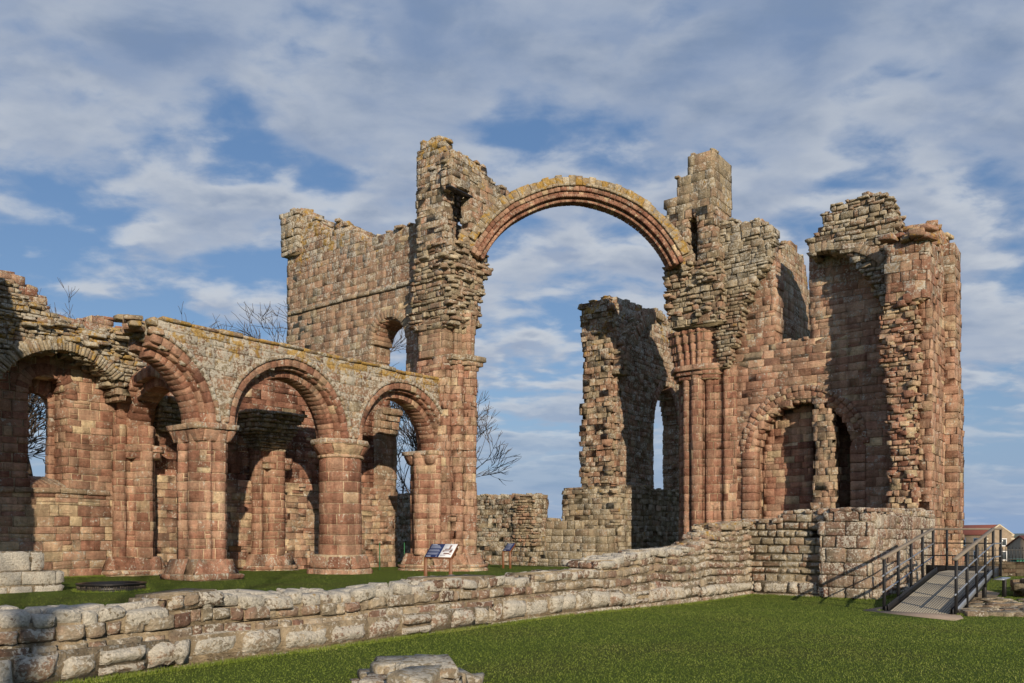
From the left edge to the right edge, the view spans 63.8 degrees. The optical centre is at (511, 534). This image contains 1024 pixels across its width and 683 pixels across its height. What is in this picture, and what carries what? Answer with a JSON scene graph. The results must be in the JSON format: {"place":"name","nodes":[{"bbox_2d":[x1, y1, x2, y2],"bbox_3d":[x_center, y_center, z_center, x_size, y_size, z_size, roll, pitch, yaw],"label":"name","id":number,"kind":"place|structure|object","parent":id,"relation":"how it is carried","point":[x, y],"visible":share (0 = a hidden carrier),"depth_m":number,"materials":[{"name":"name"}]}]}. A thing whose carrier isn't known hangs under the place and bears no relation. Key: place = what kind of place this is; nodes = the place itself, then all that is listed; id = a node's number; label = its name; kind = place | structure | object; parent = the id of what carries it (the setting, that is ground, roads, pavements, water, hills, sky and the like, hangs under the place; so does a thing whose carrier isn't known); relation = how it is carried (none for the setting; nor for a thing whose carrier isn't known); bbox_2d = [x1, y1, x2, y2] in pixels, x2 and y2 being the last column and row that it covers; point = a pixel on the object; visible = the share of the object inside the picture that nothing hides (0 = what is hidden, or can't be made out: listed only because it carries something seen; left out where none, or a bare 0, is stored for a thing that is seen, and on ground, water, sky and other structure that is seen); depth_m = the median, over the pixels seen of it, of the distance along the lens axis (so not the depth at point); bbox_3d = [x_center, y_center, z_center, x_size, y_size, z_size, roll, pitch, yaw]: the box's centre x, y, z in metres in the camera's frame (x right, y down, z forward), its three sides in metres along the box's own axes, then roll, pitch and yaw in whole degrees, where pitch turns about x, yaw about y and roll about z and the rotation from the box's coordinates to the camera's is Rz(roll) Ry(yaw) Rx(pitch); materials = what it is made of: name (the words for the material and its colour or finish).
{"place":"outdoors","nodes":[
{"label":"outdoors","id":0,"kind":"place"},
{"bbox_2d":[0,536,1023,682],"bbox_3d":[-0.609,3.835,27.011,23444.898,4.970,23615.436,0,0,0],"label":"ground","id":1,"kind":"structure","parent":0,"point":[123,596],"depth_m":11.65,"materials":[{"name":"green plant"}]},
{"bbox_2d":[0,551,63,593],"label":"pier stump","id":2,"kind":"object","parent":1,"relation":"on","point":[22,571],"visible":0.88,"depth_m":19.36,"materials":[{"name":"stone"}]},
{"bbox_2d":[27,394,45,475],"bbox_3d":[-22.523,-4.017,35.685,9.241,11.185,7.107,0,0,17],"label":"bare tree","id":3,"kind":"object","parent":1,"relation":"on","point":[36,400],"visible":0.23,"depth_m":35.77,"materials":[{"name":"brown plant"}]},
{"bbox_2d":[39,277,78,318],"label":"bare tree","id":4,"kind":"object","parent":1,"relation":"on","point":[65,304],"visible":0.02,"depth_m":56.91,"materials":[{"name":"brown plant"}]},
{"bbox_2d":[75,581,146,592],"bbox_3d":[-9.722,1.268,19.962,1.560,0.205,1.560,0,0,0],"label":"well ring","id":5,"kind":"object","parent":1,"relation":"on","point":[108,586],"visible":0.97,"depth_m":19.43,"materials":[{"name":"stone"}]},
{"bbox_2d":[0,270,394,576],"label":"aisle wall","id":6,"kind":"structure","parent":1,"relation":"on","point":[99,498],"depth_m":26.92,"materials":[{"name":"red stone"}]},
{"bbox_2d":[27,379,55,478],"bbox_3d":[-15.131,-3.392,26.034,0.321,3.482,2.130,0,0,38],"label":"window frame","id":7,"kind":"structure","parent":6,"relation":"in","point":[41,388],"depth_m":26.30,"materials":[{"name":"red stone"}]},
{"bbox_2d":[178,301,253,335],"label":"bare tree","id":8,"kind":"object","parent":1,"relation":"on","point":[219,325],"depth_m":56.16,"materials":[{"name":"brown plant"}]},
{"bbox_2d":[113,314,443,581],"bbox_3d":[-6.871,-2.280,28.127,2.276,7.914,13.253,0,0,37],"label":"nave arcade","id":9,"kind":"object","parent":1,"relation":"on","point":[212,377],"visible":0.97,"depth_m":26.55,"materials":[{"name":"stone"}]},
{"bbox_2d":[0,567,576,608],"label":"lawn grass","id":10,"kind":"structure","parent":1,"relation":"on","point":[229,584],"depth_m":22.75,"materials":[{"name":"green plant"}]},
{"bbox_2d":[226,301,407,422],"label":"bare tree","id":11,"kind":"object","parent":1,"relation":"on","point":[394,346],"visible":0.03,"depth_m":56.28,"materials":[{"name":"brown plant"}]},
{"bbox_2d":[279,208,461,566],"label":"transept wall","id":12,"kind":"structure","parent":1,"relation":"on","point":[349,294],"depth_m":37.32,"materials":[{"name":"stone"}]},
{"bbox_2d":[0,520,753,682],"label":"foundation wall","id":13,"kind":"structure","parent":1,"relation":"on","point":[701,562],"depth_m":11.63,"materials":[{"name":"stone"}]},
{"bbox_2d":[350,654,484,682],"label":"stone heap","id":14,"kind":"object","parent":1,"relation":"on","point":[425,668],"visible":1,"depth_m":8.07,"materials":[{"name":"beige stone"}]},
{"bbox_2d":[424,544,458,575],"bbox_3d":[-1.799,0.844,20.927,0.823,1.213,0.432,0,0,24],"label":"information sign","id":15,"kind":"object","parent":1,"relation":"on","point":[441,551],"visible":0.94,"depth_m":20.88,"materials":[{"name":"white metal"}]},
{"bbox_2d":[390,384,519,493],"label":"bare tree","id":16,"kind":"object","parent":1,"relation":"on","point":[411,435],"visible":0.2,"depth_m":56.61,"materials":[{"name":"brown plant"}]},
{"bbox_2d":[405,135,509,571],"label":"crossing tower","id":17,"kind":"structure","parent":1,"relation":"on","point":[454,189],"depth_m":32.41,"materials":[{"name":"red stone"}]},
{"bbox_2d":[457,175,695,273],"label":"rib arch","id":18,"kind":"structure","parent":17,"relation":"on","point":[661,235],"depth_m":33.34,"materials":[{"name":"red stone"}]},
{"bbox_2d":[396,493,548,565],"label":"boundary wall","id":19,"kind":"structure","parent":1,"relation":"on","point":[503,520],"depth_m":41.17,"materials":[{"name":"stone"}]},
{"bbox_2d":[502,543,515,568],"bbox_3d":[-0.132,0.984,36.138,0.501,1.213,0.399,0,0,40],"label":"information sign","id":20,"kind":"object","parent":1,"relation":"on","point":[509,547],"visible":0.94,"depth_m":36.08,"materials":[{"name":"brown wood"}]},
{"bbox_2d":[537,295,678,566],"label":"chancel wall","id":21,"kind":"structure","parent":1,"relation":"on","point":[616,502],"depth_m":40.34,"materials":[{"name":"stone"}]},
{"bbox_2d":[662,148,736,540],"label":"crossing tower","id":22,"kind":"structure","parent":1,"relation":"on","point":[698,208],"depth_m":34.15,"materials":[{"name":"red stone"}]},
{"bbox_2d":[762,240,809,518],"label":"choir wall","id":23,"kind":"structure","parent":1,"relation":"on","point":[795,314],"depth_m":35.63,"materials":[{"name":"stone"}]},
{"bbox_2d":[763,403,852,545],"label":"chapel wall","id":24,"kind":"structure","parent":1,"relation":"on","point":[790,446],"depth_m":33.60,"materials":[{"name":"red stone"}]},
{"bbox_2d":[741,507,935,599],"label":"foundation wall","id":25,"kind":"structure","parent":1,"relation":"on","point":[840,558],"depth_m":22.84,"materials":[{"name":"stone"}]},
{"bbox_2d":[713,191,964,565],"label":"transept wall","id":26,"kind":"structure","parent":1,"relation":"on","point":[873,361],"depth_m":30.71,"materials":[{"name":"red stone"}]},
{"bbox_2d":[880,528,1010,614],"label":"access ramp","id":27,"kind":"structure","parent":1,"relation":"on","point":[946,589],"depth_m":20.10,"materials":[{"name":"black paint"}]},
{"bbox_2d":[974,591,999,597],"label":"bare earth","id":28,"kind":"structure","parent":1,"relation":"on","point":[992,594],"depth_m":23.49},
{"bbox_2d":[963,524,1014,561],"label":"stone house","id":29,"kind":"structure","parent":1,"relation":"on","point":[971,536],"depth_m":150.70,"materials":[{"name":"beige stone"}]},
{"bbox_2d":[1002,538,1006,545],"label":"window","id":30,"kind":"structure","parent":29,"relation":"in","point":[1004,540],"depth_m":150.45,"materials":[{"name":"white glass"}]},
{"bbox_2d":[958,597,1023,616],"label":"paving stones","id":31,"kind":"object","parent":1,"relation":"on","point":[1000,606],"visible":0.85,"depth_m":18.59,"materials":[{"name":"brown stone"}]},
{"bbox_2d":[963,561,1023,575],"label":"garden wall","id":32,"kind":"structure","parent":1,"relation":"on","point":[1012,568],"depth_m":33.98,"materials":[{"name":"brown stone"}]},
{"bbox_2d":[965,547,1023,561],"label":"iron railings","id":33,"kind":"object","parent":32,"relation":"on","point":[1009,559],"visible":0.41,"depth_m":34.19,"materials":[{"name":"black metal"}]},
{"bbox_2d":[1005,535,1023,561],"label":"stone house","id":34,"kind":"structure","parent":1,"relation":"on","point":[1016,543],"depth_m":114.19,"materials":[{"name":"grey stone"}]},
{"bbox_2d":[1010,578,1023,595],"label":"stone heap","id":35,"kind":"object","parent":1,"relation":"on","point":[1017,586],"visible":0.96,"depth_m":22.83,"materials":[{"name":"stone"}]},
{"bbox_2d":[0,0,1023,532],"label":"sky","id":36,"kind":"structure","parent":0,"point":[153,152],"materials":[{"name":"blue"}]},
{"bbox_2d":[863,607,962,620],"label":"path","id":37,"kind":"structure","parent":0,"point":[938,616],"depth_m":17.52,"materials":[{"name":"concrete"}]}
]}

